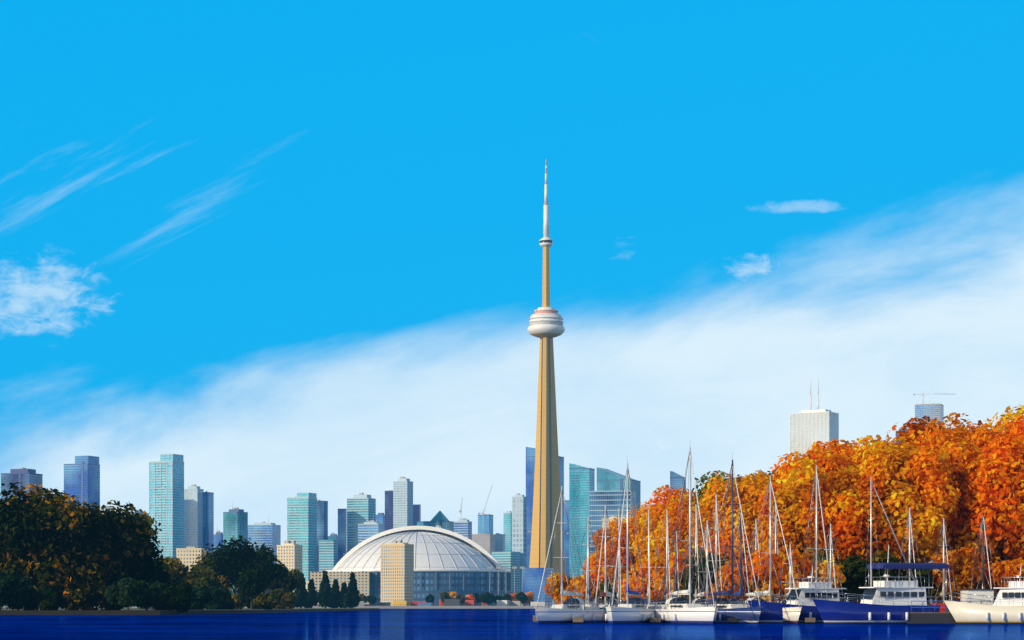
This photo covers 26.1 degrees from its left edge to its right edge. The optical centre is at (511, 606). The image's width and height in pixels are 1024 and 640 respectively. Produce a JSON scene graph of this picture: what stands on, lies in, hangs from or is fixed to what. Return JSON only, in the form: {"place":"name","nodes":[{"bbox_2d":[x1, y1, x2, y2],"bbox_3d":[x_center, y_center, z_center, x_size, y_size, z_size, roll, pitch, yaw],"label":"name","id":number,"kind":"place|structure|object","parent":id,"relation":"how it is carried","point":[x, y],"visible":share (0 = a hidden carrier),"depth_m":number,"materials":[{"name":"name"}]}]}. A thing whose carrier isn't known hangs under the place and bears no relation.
{"place":"outdoors","nodes":[
{"label":"outdoors","id":0,"kind":"place"},
{"bbox_2d":[0,608,378,614],"bbox_3d":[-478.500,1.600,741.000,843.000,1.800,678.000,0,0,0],"label":"shoreline","id":1,"kind":"structure","parent":0,"point":[124,611],"depth_m":410.76,"materials":[{"name":"grey concrete"}]},
{"bbox_2d":[0,568,22,610],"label":"shrub","id":2,"kind":"object","parent":1,"relation":"on","point":[6,586],"visible":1,"depth_m":409.48,"materials":[{"name":"green plant"}]},
{"bbox_2d":[6,567,52,609],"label":"shrub","id":3,"kind":"object","parent":1,"relation":"on","point":[28,597],"visible":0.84,"depth_m":411.20,"materials":[{"name":"green plant"}]},
{"bbox_2d":[34,584,61,610],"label":"shrub","id":4,"kind":"object","parent":1,"relation":"on","point":[49,598],"visible":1,"depth_m":409.06,"materials":[{"name":"green plant"}]},
{"bbox_2d":[0,482,122,607],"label":"tree","id":5,"kind":"object","parent":1,"relation":"on","point":[45,533],"visible":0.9,"depth_m":413.54,"materials":[{"name":"green plant"}]},
{"bbox_2d":[59,586,85,609],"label":"shrub","id":6,"kind":"object","parent":1,"relation":"on","point":[72,598],"visible":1,"depth_m":409.72,"materials":[{"name":"green plant"}]},
{"bbox_2d":[77,577,108,609],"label":"shrub","id":7,"kind":"object","parent":1,"relation":"on","point":[94,591],"visible":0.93,"depth_m":413.37,"materials":[{"name":"green plant"}]},
{"bbox_2d":[73,500,163,609],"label":"tree","id":8,"kind":"object","parent":1,"relation":"on","point":[131,535],"visible":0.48,"depth_m":423.76,"materials":[{"name":"green plant"}]},
{"bbox_2d":[103,576,148,609],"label":"shrub","id":9,"kind":"object","parent":1,"relation":"on","point":[128,592],"visible":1,"depth_m":409.36,"materials":[{"name":"green plant"}]},
{"bbox_2d":[145,580,172,609],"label":"shrub","id":10,"kind":"object","parent":1,"relation":"on","point":[157,587],"visible":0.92,"depth_m":414.53,"materials":[{"name":"green plant"}]},
{"bbox_2d":[160,556,188,585],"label":"tree","id":11,"kind":"object","parent":1,"relation":"on","point":[178,570],"visible":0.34,"depth_m":557.76,"materials":[{"name":"green plant"}]},
{"bbox_2d":[159,580,192,612],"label":"shrub","id":12,"kind":"object","parent":1,"relation":"on","point":[178,598],"visible":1,"depth_m":413.81,"materials":[{"name":"green plant"}]},
{"bbox_2d":[187,585,212,609],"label":"shrub","id":13,"kind":"object","parent":1,"relation":"on","point":[200,597],"visible":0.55,"depth_m":490.48,"materials":[{"name":"green plant"}]},
{"bbox_2d":[206,586,235,609],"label":"shrub","id":14,"kind":"object","parent":1,"relation":"on","point":[222,599],"visible":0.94,"depth_m":534.09,"materials":[{"name":"green plant"}]},
{"bbox_2d":[202,535,276,593],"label":"tree","id":15,"kind":"object","parent":1,"relation":"on","point":[244,558],"visible":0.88,"depth_m":637.25,"materials":[{"name":"green plant"}]},
{"bbox_2d":[235,569,267,608],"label":"tree","id":16,"kind":"object","parent":1,"relation":"on","point":[250,582],"visible":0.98,"depth_m":597.31,"materials":[{"name":"green plant"}]},
{"bbox_2d":[251,593,279,609],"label":"shrub","id":17,"kind":"object","parent":1,"relation":"on","point":[267,601],"visible":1,"depth_m":543.86,"materials":[{"name":"green plant"}]},
{"bbox_2d":[251,546,288,608],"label":"tree","id":18,"kind":"object","parent":1,"relation":"on","point":[280,571],"visible":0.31,"depth_m":656.92,"materials":[{"name":"green plant"}]},
{"bbox_2d":[269,587,296,608],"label":"shrub","id":19,"kind":"object","parent":1,"relation":"on","point":[285,597],"visible":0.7,"depth_m":679.91,"materials":[{"name":"green plant"}]},
{"bbox_2d":[266,569,303,592],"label":"tree","id":20,"kind":"object","parent":1,"relation":"on","point":[292,581],"visible":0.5,"depth_m":697.04,"materials":[{"name":"green plant"}]},
{"bbox_2d":[317,571,334,607],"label":"spruce","id":21,"kind":"object","parent":1,"relation":"on","point":[325,596],"visible":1,"depth_m":1030.68,"materials":[{"name":"green plant"}]},
{"bbox_2d":[343,572,360,607],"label":"spruce","id":22,"kind":"object","parent":1,"relation":"on","point":[352,598],"visible":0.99,"depth_m":1046.54,"materials":[{"name":"green plant"}]},
{"bbox_2d":[3,606,551,608],"bbox_3d":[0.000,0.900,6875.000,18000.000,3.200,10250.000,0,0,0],"label":"city ground","id":23,"kind":"structure","parent":0,"point":[455,607],"depth_m":1750.00,"materials":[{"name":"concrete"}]},
{"bbox_2d":[1,468,42,499],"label":"tower","id":24,"kind":"structure","parent":23,"relation":"on","point":[23,477],"depth_m":3135.87,"materials":[{"name":"blue glass"}]},
{"bbox_2d":[64,456,99,508],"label":"tower","id":25,"kind":"structure","parent":23,"relation":"on","point":[82,477],"depth_m":3136.05,"materials":[{"name":"blue glass"}]},
{"bbox_2d":[149,452,183,559],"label":"tower","id":26,"kind":"structure","parent":23,"relation":"on","point":[166,491],"depth_m":2986.34,"materials":[{"name":"teal glass"}]},
{"bbox_2d":[176,547,207,570],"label":"building","id":27,"kind":"structure","parent":23,"relation":"on","point":[187,556],"depth_m":2140.14,"materials":[{"name":"beige concrete"}]},
{"bbox_2d":[184,485,203,547],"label":"tower","id":28,"kind":"structure","parent":23,"relation":"on","point":[193,515],"depth_m":3241.44,"materials":[{"name":"blue glass"}]},
{"bbox_2d":[203,491,213,552],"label":"tower","id":29,"kind":"structure","parent":23,"relation":"on","point":[208,517],"depth_m":3252.28,"materials":[{"name":"blue glass"}]},
{"bbox_2d":[223,506,247,594],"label":"tower","id":30,"kind":"structure","parent":23,"relation":"on","point":[235,522],"depth_m":3091.55,"materials":[{"name":"teal glass"}]},
{"bbox_2d":[248,522,280,563],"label":"tower","id":31,"kind":"structure","parent":23,"relation":"on","point":[268,534],"depth_m":3185.44,"materials":[{"name":"blue glass"}]},
{"bbox_2d":[277,540,302,591],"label":"beige tower","id":32,"kind":"structure","parent":23,"relation":"on","point":[289,554],"depth_m":2143.45,"materials":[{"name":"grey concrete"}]},
{"bbox_2d":[287,493,316,585],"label":"tower","id":33,"kind":"structure","parent":23,"relation":"on","point":[301,518],"depth_m":2988.12,"materials":[{"name":"teal glass"}]},
{"bbox_2d":[4,540,603,605],"bbox_3d":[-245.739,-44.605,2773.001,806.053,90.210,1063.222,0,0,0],"label":"buildings","id":34,"kind":"structure","parent":23,"relation":"on","point":[532,577],"depth_m":2968.63,"materials":[{"name":"grey concrete"}]},
{"bbox_2d":[317,500,327,571],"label":"tower","id":35,"kind":"structure","parent":23,"relation":"on","point":[322,520],"depth_m":3045.17,"materials":[{"name":"blue glass"}]},
{"bbox_2d":[338,509,346,561],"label":"tower","id":36,"kind":"structure","parent":23,"relation":"on","point":[342,531],"depth_m":3096.04,"materials":[{"name":"blue glass"}]},
{"bbox_2d":[347,493,375,552],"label":"tower","id":37,"kind":"structure","parent":23,"relation":"on","point":[361,508],"depth_m":3039.57,"materials":[{"name":"teal glass"}]},
{"bbox_2d":[358,513,383,543],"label":"building","id":38,"kind":"structure","parent":23,"relation":"on","point":[368,529],"depth_m":2890.54,"materials":[{"name":"blue glass"}]},
{"bbox_2d":[385,490,392,530],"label":"tower","id":39,"kind":"structure","parent":23,"relation":"on","point":[389,510],"depth_m":3294.37,"materials":[{"name":"blue glass"}]},
{"bbox_2d":[380,540,413,605],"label":"beige tower","id":40,"kind":"structure","parent":23,"relation":"on","point":[397,570],"depth_m":2143.13,"materials":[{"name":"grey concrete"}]},
{"bbox_2d":[393,477,412,528],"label":"tower","id":41,"kind":"structure","parent":23,"relation":"on","point":[402,501],"depth_m":3242.81,"materials":[{"name":"white glass"}]},
{"bbox_2d":[310,526,512,605],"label":"stadium","id":42,"kind":"object","parent":23,"relation":"on","point":[445,560],"visible":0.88,"depth_m":2526.05,"materials":[{"name":"grey metal"}]},
{"bbox_2d":[417,511,453,531],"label":"building","id":43,"kind":"structure","parent":23,"relation":"on","point":[441,519],"depth_m":3286.47,"materials":[{"name":"teal glass"}]},
{"bbox_2d":[358,567,555,605],"bbox_3d":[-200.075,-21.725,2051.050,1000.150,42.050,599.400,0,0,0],"label":"waterfront buildings","id":44,"kind":"structure","parent":23,"relation":"on","point":[452,602],"depth_m":1792.26,"materials":[{"name":"white concrete"}]},
{"bbox_2d":[472,533,494,553],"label":"building","id":45,"kind":"structure","parent":23,"relation":"on","point":[486,542],"depth_m":3288.80,"materials":[{"name":"grey concrete"}]},
{"bbox_2d":[503,511,511,551],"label":"tower","id":46,"kind":"structure","parent":23,"relation":"on","point":[507,523],"depth_m":3595.62,"materials":[{"name":"teal glass"}]},
{"bbox_2d":[512,493,526,591],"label":"tower","id":47,"kind":"structure","parent":23,"relation":"on","point":[518,522],"depth_m":3143.66,"materials":[{"name":"glass"}]},
{"bbox_2d":[513,159,565,600],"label":"observation tower","id":48,"kind":"structure","parent":23,"relation":"on","point":[546,327],"depth_m":2746.52,"materials":[{"name":"concrete"}]},
{"bbox_2d":[525,447,563,567],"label":"tower","id":49,"kind":"structure","parent":23,"relation":"on","point":[530,462],"depth_m":3191.78,"materials":[{"name":"blue glass"}]},
{"bbox_2d":[564,500,568,578],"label":"tower","id":50,"kind":"structure","parent":23,"relation":"on","point":[566,540],"depth_m":3595.97,"materials":[{"name":"blue glass"}]},
{"bbox_2d":[569,463,594,579],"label":"tower","id":51,"kind":"structure","parent":23,"relation":"on","point":[581,482],"depth_m":3039.47,"materials":[{"name":"teal glass"}]},
{"bbox_2d":[589,491,635,554],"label":"tower","id":52,"kind":"structure","parent":23,"relation":"on","point":[614,499],"depth_m":3029.89,"materials":[{"name":"blue glass"}]},
{"bbox_2d":[596,467,640,514],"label":"tower","id":53,"kind":"structure","parent":23,"relation":"on","point":[608,480],"depth_m":3385.17,"materials":[{"name":"teal glass"}]},
{"bbox_2d":[789,409,838,460],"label":"skyscraper","id":54,"kind":"structure","parent":23,"relation":"on","point":[807,428],"depth_m":3982.64,"materials":[{"name":"grey concrete"}]},
{"bbox_2d":[915,403,943,562],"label":"tower","id":55,"kind":"structure","parent":23,"relation":"on","point":[933,410],"depth_m":3983.45,"materials":[{"name":"blue glass"}]},
{"bbox_2d":[0,609,1023,639],"bbox_3d":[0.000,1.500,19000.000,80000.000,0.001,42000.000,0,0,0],"label":"lake water","id":56,"kind":"structure","parent":0,"point":[449,624],"depth_m":152.22,"materials":[{"name":"blue liquid"}]},
{"bbox_2d":[534,486,605,622],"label":"sailboat","id":57,"kind":"object","parent":56,"relation":"on","point":[568,610],"visible":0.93,"depth_m":203.10,"materials":[{"name":"white"}]},
{"bbox_2d":[576,517,601,608],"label":"sailboat","id":58,"kind":"object","parent":56,"relation":"on","point":[587,576],"visible":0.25,"depth_m":223.05,"materials":[{"name":"white"}]},
{"bbox_2d":[590,499,626,622],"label":"sailboat","id":59,"kind":"object","parent":56,"relation":"on","point":[615,601],"visible":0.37,"depth_m":212.08,"materials":[{"name":"white"}]},
{"bbox_2d":[607,508,630,602],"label":"sailboat","id":60,"kind":"object","parent":56,"relation":"on","point":[619,566],"visible":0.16,"depth_m":235.10,"materials":[{"name":"white"}]},
{"bbox_2d":[605,456,657,623],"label":"sailboat","id":61,"kind":"object","parent":56,"relation":"on","point":[632,610],"visible":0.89,"depth_m":201.62,"materials":[{"name":"white"}]},
{"bbox_2d":[636,509,661,608],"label":"sailboat","id":62,"kind":"object","parent":56,"relation":"on","point":[648,594],"visible":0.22,"depth_m":224.99,"materials":[{"name":"white"}]},
{"bbox_2d":[650,509,679,608],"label":"sailboat","id":63,"kind":"object","parent":56,"relation":"on","point":[666,588],"visible":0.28,"depth_m":211.07,"materials":[{"name":"white"}]},
{"bbox_2d":[647,447,717,623],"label":"sailboat","id":64,"kind":"object","parent":56,"relation":"on","point":[681,610],"visible":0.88,"depth_m":200.79,"materials":[{"name":"white"}]},
{"bbox_2d":[692,520,719,606],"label":"sailboat","id":65,"kind":"object","parent":56,"relation":"on","point":[699,595],"visible":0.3,"depth_m":212.09,"materials":[{"name":"white"}]},
{"bbox_2d":[702,494,725,598],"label":"sailboat","id":66,"kind":"object","parent":56,"relation":"on","point":[716,517],"visible":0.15,"depth_m":224.94,"materials":[{"name":"white"}]},
{"bbox_2d":[700,452,762,622],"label":"sailboat","id":67,"kind":"object","parent":56,"relation":"on","point":[741,613],"visible":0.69,"depth_m":202.51,"materials":[{"name":"blue"}]},
{"bbox_2d":[728,508,753,606],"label":"sailboat","id":68,"kind":"object","parent":56,"relation":"on","point":[740,593],"visible":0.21,"depth_m":213.01,"materials":[{"name":"white"}]},
{"bbox_2d":[736,476,801,622],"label":"sailboat","id":69,"kind":"object","parent":56,"relation":"on","point":[791,614],"visible":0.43,"depth_m":204.03,"materials":[{"name":"white"}]},
{"bbox_2d":[747,566,857,622],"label":"motor yacht","id":70,"kind":"object","parent":56,"relation":"on","point":[807,593],"visible":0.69,"depth_m":201.81,"materials":[{"name":"white"}]},
{"bbox_2d":[799,458,830,581],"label":"sailboat","id":71,"kind":"object","parent":56,"relation":"on","point":[816,481],"visible":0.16,"depth_m":213.91,"materials":[{"name":"white metal"}]},
{"bbox_2d":[813,476,949,623],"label":"motor yacht","id":72,"kind":"object","parent":56,"relation":"on","point":[885,602],"visible":0.95,"depth_m":197.72,"materials":[{"name":"blue"}]},
{"bbox_2d":[927,518,955,604],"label":"sailboat","id":73,"kind":"object","parent":56,"relation":"on","point":[943,593],"visible":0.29,"depth_m":225.05,"materials":[{"name":"white"}]},
{"bbox_2d":[907,589,995,622],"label":"work barge","id":74,"kind":"object","parent":56,"relation":"on","point":[941,616],"visible":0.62,"depth_m":197.99,"materials":[{"name":"grey metal"}]},
{"bbox_2d":[971,513,995,600],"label":"sailboat","id":75,"kind":"object","parent":56,"relation":"on","point":[983,568],"visible":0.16,"depth_m":223.04,"materials":[{"name":"white"}]},
{"bbox_2d":[944,564,1023,623],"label":"cabin cruiser","id":76,"kind":"object","parent":56,"relation":"on","point":[1007,607],"visible":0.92,"depth_m":195.33,"materials":[{"name":"white plastic"}]},
{"bbox_2d":[0,0,1023,544],"label":"sky","id":77,"kind":"structure","parent":0,"point":[283,249],"materials":[{"name":"blue"}]},
{"bbox_3d":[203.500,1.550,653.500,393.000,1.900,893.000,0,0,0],"label":"marina island ground","id":78,"kind":"structure","parent":0,"visible":0},
{"bbox_2d":[543,572,572,603],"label":"tree","id":79,"kind":"object","parent":78,"relation":"on","point":[556,593],"visible":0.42,"depth_m":345.06,"materials":[{"name":"orange plant"}]},
{"bbox_2d":[574,565,613,604],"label":"marina shrub","id":80,"kind":"object","parent":78,"relation":"on","point":[592,577],"visible":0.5,"depth_m":318.74,"materials":[{"name":"orange plant"}]},
{"bbox_2d":[592,517,624,555],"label":"marina tree","id":81,"kind":"object","parent":78,"relation":"on","point":[598,532],"visible":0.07,"depth_m":438.19,"materials":[{"name":"orange plant"}]},
{"bbox_2d":[604,515,646,578],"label":"marina tree","id":82,"kind":"object","parent":78,"relation":"on","point":[631,531],"visible":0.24,"depth_m":405.77,"materials":[{"name":"orange plant"}]},
{"bbox_2d":[629,510,669,571],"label":"marina tree","id":83,"kind":"object","parent":78,"relation":"on","point":[655,520],"visible":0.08,"depth_m":386.67,"materials":[{"name":"orange plant"}]},
{"bbox_2d":[628,552,671,600],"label":"marina shrub","id":84,"kind":"object","parent":78,"relation":"on","point":[643,563],"visible":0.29,"depth_m":262.38,"materials":[{"name":"orange plant"}]},
{"bbox_2d":[636,485,695,520],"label":"marina tree","id":85,"kind":"object","parent":78,"relation":"on","point":[666,493],"visible":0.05,"depth_m":417.55,"materials":[{"name":"orange plant"}]},
{"bbox_2d":[645,491,701,562],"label":"marina tree","id":86,"kind":"object","parent":78,"relation":"on","point":[674,511],"visible":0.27,"depth_m":359.98,"materials":[{"name":"orange plant"}]},
{"bbox_2d":[650,545,704,597],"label":"marina shrub","id":87,"kind":"object","parent":78,"relation":"on","point":[672,560],"visible":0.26,"depth_m":245.19,"materials":[{"name":"orange plant"}]},
{"bbox_2d":[676,548,728,599],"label":"marina shrub","id":88,"kind":"object","parent":78,"relation":"on","point":[686,577],"visible":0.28,"depth_m":235.49,"materials":[{"name":"orange plant"}]},
{"bbox_2d":[684,469,773,560],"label":"marina tree","id":89,"kind":"object","parent":78,"relation":"on","point":[748,499],"visible":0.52,"depth_m":301.06,"materials":[{"name":"orange plant"}]},
{"bbox_2d":[708,559,761,604],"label":"marina shrub","id":90,"kind":"object","parent":78,"relation":"on","point":[727,581],"visible":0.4,"depth_m":223.79,"materials":[{"name":"orange plant"}]},
{"bbox_2d":[691,470,786,534],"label":"marina tree","id":91,"kind":"object","parent":78,"relation":"on","point":[702,479],"visible":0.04,"depth_m":357.57,"materials":[{"name":"orange plant"}]},
{"bbox_2d":[735,548,817,602],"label":"marina shrub","id":92,"kind":"object","parent":78,"relation":"on","point":[761,574],"visible":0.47,"depth_m":221.21,"materials":[{"name":"orange plant"}]},
{"bbox_2d":[752,457,828,562],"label":"marina tree","id":93,"kind":"object","parent":78,"relation":"on","point":[786,491],"visible":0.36,"depth_m":245.92,"materials":[{"name":"orange plant"}]},
{"bbox_2d":[763,549,845,600],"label":"marina shrub","id":94,"kind":"object","parent":78,"relation":"on","point":[838,579],"visible":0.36,"depth_m":221.12,"materials":[{"name":"orange plant"}]},
{"bbox_2d":[770,447,859,499],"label":"marina tree","id":95,"kind":"object","parent":78,"relation":"on","point":[827,463],"visible":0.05,"depth_m":262.19,"materials":[{"name":"orange plant"}]},
{"bbox_2d":[780,437,868,469],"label":"marina tree","id":96,"kind":"object","parent":78,"relation":"on","point":[845,448],"visible":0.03,"depth_m":283.03,"materials":[{"name":"orange plant"}]},
{"bbox_2d":[792,464,904,602],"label":"marina tree","id":97,"kind":"object","parent":78,"relation":"on","point":[845,497],"visible":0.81,"depth_m":229.57,"materials":[{"name":"orange plant"}]},
{"bbox_2d":[838,550,903,602],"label":"marina shrub","id":98,"kind":"object","parent":78,"relation":"on","point":[856,570],"visible":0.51,"depth_m":223.91,"materials":[{"name":"green plant"}]},
{"bbox_2d":[830,429,947,562],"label":"marina tree","id":99,"kind":"object","parent":78,"relation":"on","point":[858,453],"visible":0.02,"depth_m":261.59,"materials":[{"name":"orange plant"}]},
{"bbox_2d":[856,441,961,569],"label":"marina tree","id":100,"kind":"object","parent":78,"relation":"on","point":[920,479],"visible":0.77,"depth_m":229.48,"materials":[{"name":"orange plant"}]},
{"bbox_2d":[901,562,961,604],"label":"marina shrub","id":101,"kind":"object","parent":78,"relation":"on","point":[925,573],"visible":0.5,"depth_m":226.61,"materials":[{"name":"green plant"}]},
{"bbox_2d":[886,412,1000,446],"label":"marina tree","id":102,"kind":"object","parent":78,"relation":"on","point":[921,425],"visible":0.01,"depth_m":286.11,"materials":[{"name":"orange plant"}]},
{"bbox_2d":[928,544,990,600],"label":"marina shrub","id":103,"kind":"object","parent":78,"relation":"on","point":[962,578],"visible":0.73,"depth_m":226.82,"materials":[{"name":"orange plant"}]},
{"bbox_2d":[911,420,1012,559],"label":"marina tree","id":104,"kind":"object","parent":78,"relation":"on","point":[944,435],"visible":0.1,"depth_m":262.40,"materials":[{"name":"orange plant"}]},
{"bbox_2d":[932,435,1003,565],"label":"marina tree","id":105,"kind":"object","parent":78,"relation":"on","point":[958,459],"visible":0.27,"depth_m":234.13,"materials":[{"name":"orange plant"}]},
{"bbox_2d":[946,432,1023,566],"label":"marina tree","id":106,"kind":"object","parent":78,"relation":"on","point":[999,480],"visible":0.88,"depth_m":230.38,"materials":[{"name":"orange plant"}]},
{"bbox_2d":[968,405,1023,452],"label":"marina tree","id":107,"kind":"object","parent":78,"relation":"on","point":[1018,429],"visible":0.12,"depth_m":259.28,"materials":[{"name":"orange plant"}]},
{"bbox_2d":[984,557,1023,593],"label":"marina shrub","id":108,"kind":"object","parent":78,"relation":"on","point":[1010,569],"visible":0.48,"depth_m":226.27,"materials":[{"name":"orange plant"}]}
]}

